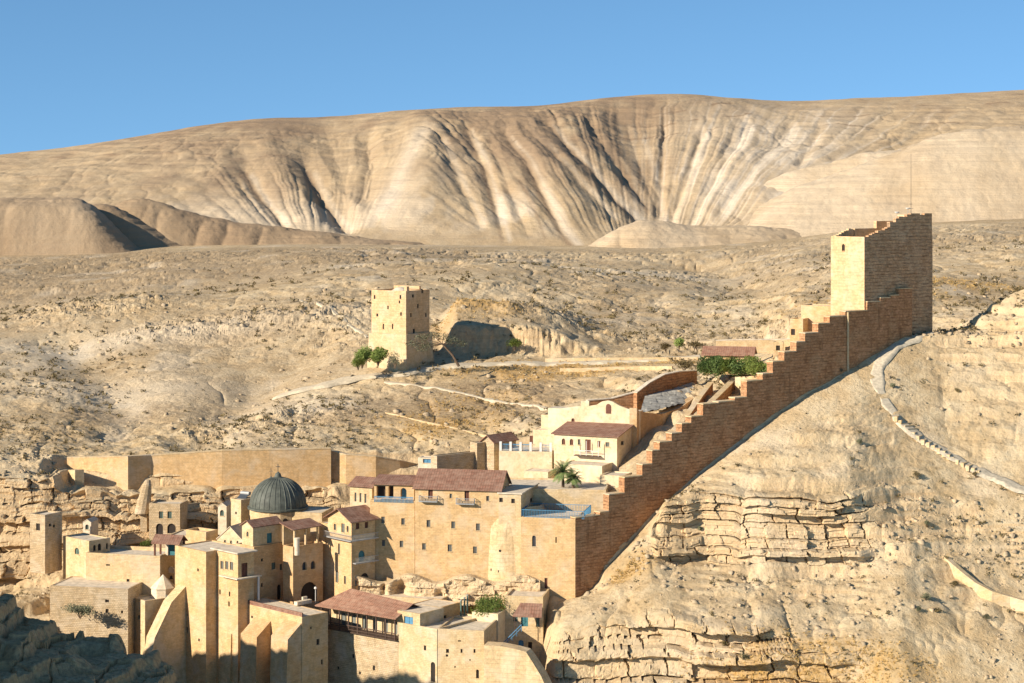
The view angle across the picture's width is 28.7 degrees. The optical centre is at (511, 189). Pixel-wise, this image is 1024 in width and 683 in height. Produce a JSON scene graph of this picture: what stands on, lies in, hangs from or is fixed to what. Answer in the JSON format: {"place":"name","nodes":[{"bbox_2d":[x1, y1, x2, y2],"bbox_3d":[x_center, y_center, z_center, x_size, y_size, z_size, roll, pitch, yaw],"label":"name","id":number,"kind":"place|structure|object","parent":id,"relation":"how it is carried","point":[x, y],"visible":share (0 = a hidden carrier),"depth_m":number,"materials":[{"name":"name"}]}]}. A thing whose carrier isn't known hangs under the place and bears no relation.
{"place":"outdoors","nodes":[
{"label":"outdoors","id":0,"kind":"place"},
{"bbox_2d":[0,197,139,255],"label":"hills","id":1,"kind":"structure","parent":0,"point":[51,226],"depth_m":1115.40,"materials":[{"name":"sand"}]},
{"bbox_2d":[0,593,180,682],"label":"canyon rim","id":2,"kind":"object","parent":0,"point":[33,650],"visible":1,"depth_m":330.54,"materials":[{"name":"stone"}]},
{"bbox_2d":[93,204,181,248],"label":"hills","id":3,"kind":"structure","parent":0,"point":[140,234],"depth_m":1154.21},
{"bbox_2d":[115,198,423,245],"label":"hills","id":4,"kind":"structure","parent":0,"point":[179,226],"depth_m":1173.97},
{"bbox_2d":[299,300,368,337],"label":"path","id":5,"kind":"structure","parent":0,"point":[334,312],"depth_m":578.36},
{"bbox_2d":[384,381,547,410],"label":"path","id":6,"kind":"structure","parent":0,"point":[491,400],"depth_m":492.06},
{"bbox_2d":[272,355,699,399],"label":"road","id":7,"kind":"structure","parent":0,"point":[342,381],"depth_m":516.54,"materials":[{"name":"soil"}]},
{"bbox_2d":[0,219,1023,682],"bbox_3d":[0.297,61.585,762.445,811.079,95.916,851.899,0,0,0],"label":"gorge slope","id":8,"kind":"structure","parent":0,"point":[802,521],"depth_m":449.85,"materials":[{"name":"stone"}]},
{"bbox_2d":[30,510,61,573],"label":"tower","id":9,"kind":"structure","parent":8,"relation":"on","point":[45,541],"depth_m":406.42,"materials":[{"name":"stone"}]},
{"bbox_2d":[68,469,83,485],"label":"wall","id":10,"kind":"structure","parent":8,"relation":"on","point":[76,476],"depth_m":431.69,"materials":[{"name":"stone"}]},
{"bbox_2d":[61,603,94,618],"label":"bush","id":11,"kind":"object","parent":8,"relation":"on","point":[78,609],"visible":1,"depth_m":388.11,"materials":[{"name":"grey plant"}]},
{"bbox_2d":[63,533,109,579],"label":"terrace house","id":12,"kind":"structure","parent":8,"relation":"on","point":[76,547],"depth_m":405.27,"materials":[{"name":"stone"}]},
{"bbox_2d":[83,516,98,534],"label":"cell house","id":13,"kind":"structure","parent":8,"relation":"on","point":[90,525],"depth_m":416.48,"materials":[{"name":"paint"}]},
{"bbox_2d":[50,576,141,653],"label":"retaining wall","id":14,"kind":"structure","parent":8,"relation":"on","point":[112,602],"depth_m":392.81,"materials":[{"name":"stone"}]},
{"bbox_2d":[86,545,174,595],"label":"terrace wall","id":15,"kind":"structure","parent":8,"relation":"on","point":[146,567],"depth_m":399.32,"materials":[{"name":"stone"}]},
{"bbox_2d":[151,534,187,555],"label":"kiosk","id":16,"kind":"object","parent":15,"relation":"on","point":[170,541],"visible":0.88,"depth_m":397.83,"materials":[{"name":"tile"}]},
{"bbox_2d":[134,479,151,531],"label":"leaning pier","id":17,"kind":"structure","parent":8,"relation":"on","point":[142,504],"depth_m":424.31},
{"bbox_2d":[134,594,164,654],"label":"stone annex","id":18,"kind":"object","parent":8,"relation":"on","point":[146,608],"visible":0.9,"depth_m":392.35,"materials":[{"name":"stone"}]},
{"bbox_2d":[150,575,174,598],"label":"lantern chapel","id":19,"kind":"structure","parent":18,"relation":"on","point":[163,586],"depth_m":394.41,"materials":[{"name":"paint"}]},
{"bbox_2d":[149,500,187,546],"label":"arcaded house","id":20,"kind":"structure","parent":8,"relation":"on","point":[167,516],"depth_m":421.81,"materials":[{"name":"stone"}]},
{"bbox_2d":[143,540,240,682],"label":"buttressed tower","id":21,"kind":"structure","parent":8,"relation":"on","point":[181,637],"depth_m":390.19,"materials":[{"name":"stone"}]},
{"bbox_2d":[67,447,330,489],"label":"enclosure wall","id":22,"kind":"structure","parent":8,"relation":"on","point":[301,467],"depth_m":437.43,"materials":[{"name":"stone"}]},
{"bbox_2d":[186,527,217,543],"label":"cell house","id":23,"kind":"structure","parent":8,"relation":"on","point":[196,534],"depth_m":405.99,"materials":[{"name":"stone"}]},
{"bbox_2d":[218,500,230,534],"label":"bell tower","id":24,"kind":"structure","parent":8,"relation":"on","point":[224,516],"depth_m":425.33,"materials":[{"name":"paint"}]},
{"bbox_2d":[216,522,242,544],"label":"gabled chapel","id":25,"kind":"structure","parent":8,"relation":"on","point":[232,534],"depth_m":400.24,"materials":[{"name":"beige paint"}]},
{"bbox_2d":[210,545,257,682],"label":"corner tower","id":26,"kind":"structure","parent":8,"relation":"on","point":[234,596],"depth_m":386.68,"materials":[{"name":"stone"}]},
{"bbox_2d":[219,574,261,599],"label":"stone ledge","id":27,"kind":"object","parent":26,"relation":"attached to","point":[247,577],"visible":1,"depth_m":387.25,"materials":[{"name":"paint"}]},
{"bbox_2d":[231,497,250,525],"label":"bell tower","id":28,"kind":"structure","parent":8,"relation":"on","point":[240,512],"depth_m":414.00,"materials":[{"name":"stone"}]},
{"bbox_2d":[236,542,282,600],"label":"church wing","id":29,"kind":"structure","parent":8,"relation":"on","point":[268,562],"depth_m":393.70,"materials":[{"name":"stone"}]},
{"bbox_2d":[239,516,281,546],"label":"roof pavilion","id":30,"kind":"structure","parent":29,"relation":"on","point":[261,531],"depth_m":393.52,"materials":[{"name":"stone"}]},
{"bbox_2d":[219,597,327,682],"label":"courtyard terrace","id":31,"kind":"structure","parent":8,"relation":"on","point":[283,642],"depth_m":379.03,"materials":[{"name":"stone"}]},
{"bbox_2d":[247,466,307,541],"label":"domed church","id":32,"kind":"structure","parent":8,"relation":"on","point":[280,497],"depth_m":403.83,"materials":[{"name":"metal"}]},
{"bbox_2d":[283,540,322,603],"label":"church wing","id":33,"kind":"structure","parent":8,"relation":"on","point":[302,573],"depth_m":392.19,"materials":[{"name":"stone"}]},
{"bbox_2d":[294,537,299,555],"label":"chimney","id":34,"kind":"object","parent":33,"relation":"on","point":[296,546],"visible":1,"depth_m":389.27,"materials":[{"name":"paint"}]},
{"bbox_2d":[279,518,322,546],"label":"roofed loggia","id":35,"kind":"object","parent":33,"relation":"on","point":[293,529],"visible":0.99,"depth_m":394.33,"materials":[{"name":"tile"}]},
{"bbox_2d":[292,506,333,540],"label":"church nave","id":36,"kind":"structure","parent":8,"relation":"on","point":[317,513],"depth_m":402.98,"materials":[{"name":"stone"}]},
{"bbox_2d":[319,521,327,602],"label":"bay annex","id":37,"kind":"object","parent":8,"relation":"on","point":[322,538],"visible":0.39,"depth_m":396.98,"materials":[{"name":"stone"}]},
{"bbox_2d":[323,505,379,598],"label":"bay house","id":38,"kind":"structure","parent":8,"relation":"on","point":[351,536],"depth_m":392.98,"materials":[{"name":"stone"}]},
{"bbox_2d":[347,476,375,507],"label":"stair tower","id":39,"kind":"structure","parent":8,"relation":"on","point":[361,490],"depth_m":398.33,"materials":[{"name":"stone"}]},
{"bbox_2d":[328,629,397,682],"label":"gallery wall","id":40,"kind":"structure","parent":8,"relation":"on","point":[355,658],"depth_m":379.60,"materials":[{"name":"stone"}]},
{"bbox_2d":[315,589,419,640],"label":"timber gallery","id":41,"kind":"object","parent":40,"relation":"on","point":[353,611],"visible":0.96,"depth_m":380.40,"materials":[{"name":"tile"}]},
{"bbox_2d":[354,344,373,368],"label":"acacia tree","id":42,"kind":"object","parent":8,"relation":"on","point":[363,353],"visible":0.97,"depth_m":510.24,"materials":[{"name":"green plant"}]},
{"bbox_2d":[331,449,417,483],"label":"enclosure wall","id":43,"kind":"structure","parent":8,"relation":"on","point":[346,468],"depth_m":440.73,"materials":[{"name":"stone"}]},
{"bbox_2d":[368,347,388,366],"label":"acacia tree","id":44,"kind":"object","parent":8,"relation":"on","point":[377,356],"visible":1,"depth_m":508.52,"materials":[{"name":"green plant"}]},
{"bbox_2d":[370,498,414,580],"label":"guest house","id":45,"kind":"structure","parent":8,"relation":"on","point":[395,541],"depth_m":394.22,"materials":[{"name":"stone"}]},
{"bbox_2d":[371,474,415,499],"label":"porch room","id":46,"kind":"object","parent":45,"relation":"on","point":[394,485],"visible":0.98,"depth_m":396.04,"materials":[{"name":"stone"}]},
{"bbox_2d":[374,496,412,502],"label":"porch railing","id":47,"kind":"object","parent":45,"relation":"on","point":[394,499],"visible":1,"depth_m":394.08,"materials":[{"name":"metal"}]},
{"bbox_2d":[367,285,433,371],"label":"hill tower","id":48,"kind":"structure","parent":8,"relation":"on","point":[399,316],"depth_m":517.99,"materials":[{"name":"stone"}]},
{"bbox_2d":[380,593,447,602],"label":"long house","id":49,"kind":"structure","parent":8,"relation":"on","point":[405,598],"depth_m":387.95,"materials":[{"name":"stone"}]},
{"bbox_2d":[418,456,430,467],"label":"water shed","id":50,"kind":"structure","parent":8,"relation":"on","point":[424,461],"depth_m":424.51,"materials":[{"name":"paint"}]},
{"bbox_2d":[385,412,485,436],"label":"dry stone wall","id":51,"kind":"structure","parent":8,"relation":"on","point":[471,432],"depth_m":469.62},
{"bbox_2d":[405,332,467,366],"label":"leaning tree","id":52,"kind":"object","parent":8,"relation":"on","point":[446,348],"visible":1,"depth_m":505.97,"materials":[{"name":"brown plant"}]},
{"bbox_2d":[398,613,475,682],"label":"gorge wall","id":53,"kind":"structure","parent":8,"relation":"on","point":[417,653],"depth_m":371.57,"materials":[{"name":"stone"}]},
{"bbox_2d":[397,604,443,635],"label":"corner house","id":54,"kind":"structure","parent":53,"relation":"on","point":[423,615],"depth_m":373.75,"materials":[{"name":"stone"}]},
{"bbox_2d":[411,598,459,617],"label":"long house","id":55,"kind":"structure","parent":53,"relation":"on","point":[451,608],"depth_m":381.40,"materials":[{"name":"stone"}]},
{"bbox_2d":[355,573,539,604],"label":"rock ledge","id":56,"kind":"object","parent":8,"relation":"on","point":[456,588],"visible":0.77,"depth_m":388.36,"materials":[{"name":"stone"}]},
{"bbox_2d":[431,451,474,469],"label":"brown wall","id":57,"kind":"structure","parent":8,"relation":"on","point":[461,460],"depth_m":421.17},
{"bbox_2d":[412,468,511,613],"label":"guest house","id":58,"kind":"structure","parent":8,"relation":"on","point":[456,514],"depth_m":391.84,"materials":[{"name":"stone"}]},
{"bbox_2d":[437,616,496,682],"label":"gorge wall","id":59,"kind":"structure","parent":8,"relation":"on","point":[460,653],"depth_m":367.71,"materials":[{"name":"stone"}]},
{"bbox_2d":[470,441,485,469],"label":"brown wall","id":60,"kind":"structure","parent":8,"relation":"on","point":[478,448],"depth_m":424.79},
{"bbox_2d":[472,609,504,641],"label":"planter","id":61,"kind":"object","parent":8,"relation":"on","point":[499,616],"visible":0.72,"depth_m":377.15,"materials":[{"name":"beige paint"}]},
{"bbox_2d":[470,593,507,616],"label":"bush","id":62,"kind":"object","parent":61,"relation":"in","point":[485,605],"visible":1,"depth_m":377.87,"materials":[{"name":"green plant"}]},
{"bbox_2d":[479,431,518,469],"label":"roofed cell","id":63,"kind":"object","parent":8,"relation":"on","point":[492,441],"visible":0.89,"depth_m":425.13,"materials":[{"name":"stone"}]},
{"bbox_2d":[0,239,1023,679],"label":"desert scrub","id":64,"kind":"object","parent":8,"relation":"on","point":[624,307],"visible":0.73,"depth_m":533.90,"materials":[{"name":"plant"}]},
{"bbox_2d":[0,270,1023,682],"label":"loose stones","id":65,"kind":"object","parent":8,"relation":"on","point":[886,506],"visible":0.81,"depth_m":399.06,"materials":[{"name":"stone"}]},
{"bbox_2d":[488,504,545,609],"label":"plaster bastion","id":66,"kind":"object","parent":8,"relation":"on","point":[501,565],"visible":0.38,"depth_m":389.04,"materials":[{"name":"beige paint"}]},
{"bbox_2d":[484,641,551,682],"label":"ravine wall","id":67,"kind":"structure","parent":8,"relation":"on","point":[504,662],"depth_m":362.45,"materials":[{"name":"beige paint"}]},
{"bbox_2d":[497,482,538,573],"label":"tower","id":68,"kind":"structure","parent":8,"relation":"on","point":[515,499],"depth_m":389.05,"materials":[{"name":"stone"}]},
{"bbox_2d":[499,446,553,477],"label":"balustrade terrace","id":69,"kind":"structure","parent":8,"relation":"on","point":[515,464],"depth_m":421.20,"materials":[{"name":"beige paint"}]},
{"bbox_2d":[499,441,551,451],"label":"balustrade","id":70,"kind":"object","parent":69,"relation":"on","point":[510,444],"visible":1,"depth_m":421.27,"materials":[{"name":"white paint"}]},
{"bbox_2d":[505,588,549,658],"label":"awning house","id":71,"kind":"structure","parent":8,"relation":"on","point":[531,635],"depth_m":378.82,"materials":[{"name":"stone"}]},
{"bbox_2d":[512,603,542,630],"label":"awning","id":72,"kind":"object","parent":71,"relation":"attached to","point":[531,610],"visible":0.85,"depth_m":375.70,"materials":[{"name":"tile"}]},
{"bbox_2d":[530,426,547,446],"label":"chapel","id":73,"kind":"structure","parent":8,"relation":"on","point":[540,434],"depth_m":430.60,"materials":[{"name":"beige paint"}]},
{"bbox_2d":[524,468,555,477],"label":"stair block","id":74,"kind":"structure","parent":8,"relation":"on","point":[537,473],"depth_m":415.35,"materials":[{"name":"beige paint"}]},
{"bbox_2d":[521,511,581,599],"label":"terrace bastion","id":75,"kind":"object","parent":8,"relation":"on","point":[548,553],"visible":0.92,"depth_m":386.05,"materials":[{"name":"stone"}]},
{"bbox_2d":[522,503,590,518],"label":"terrace railing","id":76,"kind":"object","parent":75,"relation":"on","point":[587,510],"visible":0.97,"depth_m":388.11,"materials":[{"name":"blue paint"}]},
{"bbox_2d":[509,478,607,513],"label":"palm terrace","id":77,"kind":"object","parent":8,"relation":"on","point":[548,491],"visible":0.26,"depth_m":398.06,"materials":[{"name":"stone"}]},
{"bbox_2d":[548,459,577,487],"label":"palm tree","id":78,"kind":"object","parent":77,"relation":"on","point":[562,472],"visible":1,"depth_m":401.75,"materials":[{"name":"green plant"}]},
{"bbox_2d":[562,467,583,487],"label":"palm tree","id":79,"kind":"object","parent":77,"relation":"on","point":[576,481],"visible":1,"depth_m":400.85,"materials":[{"name":"green plant"}]},
{"bbox_2d":[562,460,611,482],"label":"terrace wall","id":80,"kind":"structure","parent":8,"relation":"on","point":[591,471],"depth_m":410.66,"materials":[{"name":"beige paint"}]},
{"bbox_2d":[551,421,633,474],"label":"white residence","id":81,"kind":"structure","parent":8,"relation":"on","point":[594,442],"depth_m":417.77,"materials":[{"name":"beige paint"}]},
{"bbox_2d":[548,400,642,446],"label":"white chapel","id":82,"kind":"structure","parent":8,"relation":"on","point":[608,411],"depth_m":426.07,"materials":[{"name":"beige paint"}]},
{"bbox_2d":[586,392,633,407],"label":"garden wall","id":83,"kind":"structure","parent":8,"relation":"on","point":[625,400],"depth_m":446.76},
{"bbox_2d":[600,471,631,489],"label":"stair block","id":84,"kind":"structure","parent":8,"relation":"on","point":[610,479],"depth_m":405.37,"materials":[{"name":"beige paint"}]},
{"bbox_2d":[560,366,672,372],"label":"dry stone wall","id":85,"kind":"structure","parent":8,"relation":"on","point":[632,368],"depth_m":507.00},
{"bbox_2d":[545,357,697,361],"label":"dry stone wall","id":86,"kind":"structure","parent":8,"relation":"on","point":[606,358],"depth_m":520.05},
{"bbox_2d":[629,396,695,447],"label":"shaded wall","id":87,"kind":"structure","parent":8,"relation":"on","point":[649,421],"depth_m":426.69,"materials":[{"name":"beige stone"}]},
{"bbox_2d":[633,370,696,411],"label":"garden wall","id":88,"kind":"structure","parent":8,"relation":"on","point":[666,381],"depth_m":455.50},
{"bbox_2d":[673,359,695,369],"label":"bush","id":89,"kind":"object","parent":8,"relation":"on","point":[682,363],"visible":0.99,"depth_m":467.38,"materials":[{"name":"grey plant"}]},
{"bbox_2d":[663,382,712,439],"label":"corridor wall","id":90,"kind":"structure","parent":8,"relation":"on","point":[706,390],"depth_m":437.29,"materials":[{"name":"stone"}]},
{"bbox_2d":[696,355,720,375],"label":"bush","id":91,"kind":"object","parent":8,"relation":"on","point":[702,366],"visible":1,"depth_m":446.08,"materials":[{"name":"green plant"}]},
{"bbox_2d":[694,377,734,414],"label":"corridor wall","id":92,"kind":"structure","parent":8,"relation":"on","point":[726,390],"depth_m":437.11,"materials":[{"name":"stone"}]},
{"bbox_2d":[706,355,726,378],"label":"bush","id":93,"kind":"object","parent":8,"relation":"on","point":[718,368],"visible":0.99,"depth_m":445.04,"materials":[{"name":"green plant"}]},
{"bbox_2d":[701,346,756,374],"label":"garden house","id":94,"kind":"structure","parent":8,"relation":"on","point":[741,352],"depth_m":455.02,"materials":[{"name":"tile"}]},
{"bbox_2d":[719,356,740,372],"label":"bush","id":95,"kind":"object","parent":8,"relation":"on","point":[723,363],"visible":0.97,"depth_m":444.22,"materials":[{"name":"green plant"}]},
{"bbox_2d":[725,358,751,376],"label":"bush","id":96,"kind":"object","parent":8,"relation":"on","point":[737,367],"visible":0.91,"depth_m":442.16,"materials":[{"name":"green plant"}]},
{"bbox_2d":[570,287,911,597],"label":"fortress wall","id":97,"kind":"structure","parent":8,"relation":"on","point":[688,449],"depth_m":408.22,"materials":[{"name":"brick"}]},
{"bbox_2d":[847,312,848,371],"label":"drain pipe","id":98,"kind":"object","parent":97,"relation":"attached to","point":[847,341],"visible":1,"depth_m":427.92,"materials":[{"name":"metal"}]},
{"bbox_2d":[735,375,756,392],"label":"garden wall","id":99,"kind":"structure","parent":8,"relation":"on","point":[738,382],"depth_m":443.20,"materials":[{"name":"stone"}]},
{"bbox_2d":[716,338,789,353],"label":"garden wall","id":100,"kind":"structure","parent":8,"relation":"on","point":[763,345],"depth_m":472.55,"materials":[{"name":"stone"}]},
{"bbox_2d":[740,355,766,374],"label":"bush","id":101,"kind":"object","parent":8,"relation":"on","point":[753,367],"visible":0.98,"depth_m":439.93,"materials":[{"name":"green plant"}]},
{"bbox_2d":[773,341,783,356],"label":"garden hut","id":102,"kind":"object","parent":8,"relation":"on","point":[778,346],"visible":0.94,"depth_m":466.32,"materials":[{"name":"stone"}]},
{"bbox_2d":[790,317,807,340],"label":"gate house","id":103,"kind":"structure","parent":8,"relation":"on","point":[798,325],"depth_m":440.82,"materials":[{"name":"stone"}]},
{"bbox_2d":[801,304,830,331],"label":"gate house","id":104,"kind":"structure","parent":8,"relation":"on","point":[814,313],"depth_m":443.28,"materials":[{"name":"stone"}]},
{"bbox_2d":[831,213,931,333],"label":"great tower","id":105,"kind":"structure","parent":8,"relation":"on","point":[883,258],"depth_m":438.37,"materials":[{"name":"stone"}]},
{"bbox_2d":[944,557,1023,611],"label":"dry stone wall","id":106,"kind":"structure","parent":8,"relation":"on","point":[959,573],"depth_m":379.39,"materials":[{"name":"stone"}]},
{"bbox_2d":[0,90,1023,245],"bbox_3d":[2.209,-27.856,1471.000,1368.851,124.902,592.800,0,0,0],"label":"hills","id":107,"kind":"structure","parent":0,"point":[583,173],"depth_m":1394.40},
{"bbox_2d":[0,0,1023,154],"label":"sky","id":108,"kind":"structure","parent":0,"point":[73,72],"materials":[{"name":"blue"}]},
{"bbox_2d":[641,382,692,411],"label":"paved slope","id":109,"kind":"structure","parent":0,"point":[662,399],"depth_m":445.81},
{"bbox_2d":[588,220,800,247],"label":"hills","id":110,"kind":"structure","parent":0,"point":[650,234],"depth_m":1157.34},
{"bbox_2d":[764,150,900,191],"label":"hills","id":111,"kind":"structure","parent":0,"point":[786,181],"depth_m":1299.34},
{"bbox_2d":[747,126,1023,236],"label":"hills","id":112,"kind":"structure","parent":0,"point":[970,174],"depth_m":1197.68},
{"bbox_2d":[870,332,1023,493],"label":"path","id":113,"kind":"structure","parent":0,"point":[884,359],"depth_m":417.54,"materials":[{"name":"stone"}]},
{"bbox_2d":[894,416,980,475],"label":"stone steps","id":114,"kind":"structure","parent":113,"relation":"on","point":[896,418],"depth_m":410.45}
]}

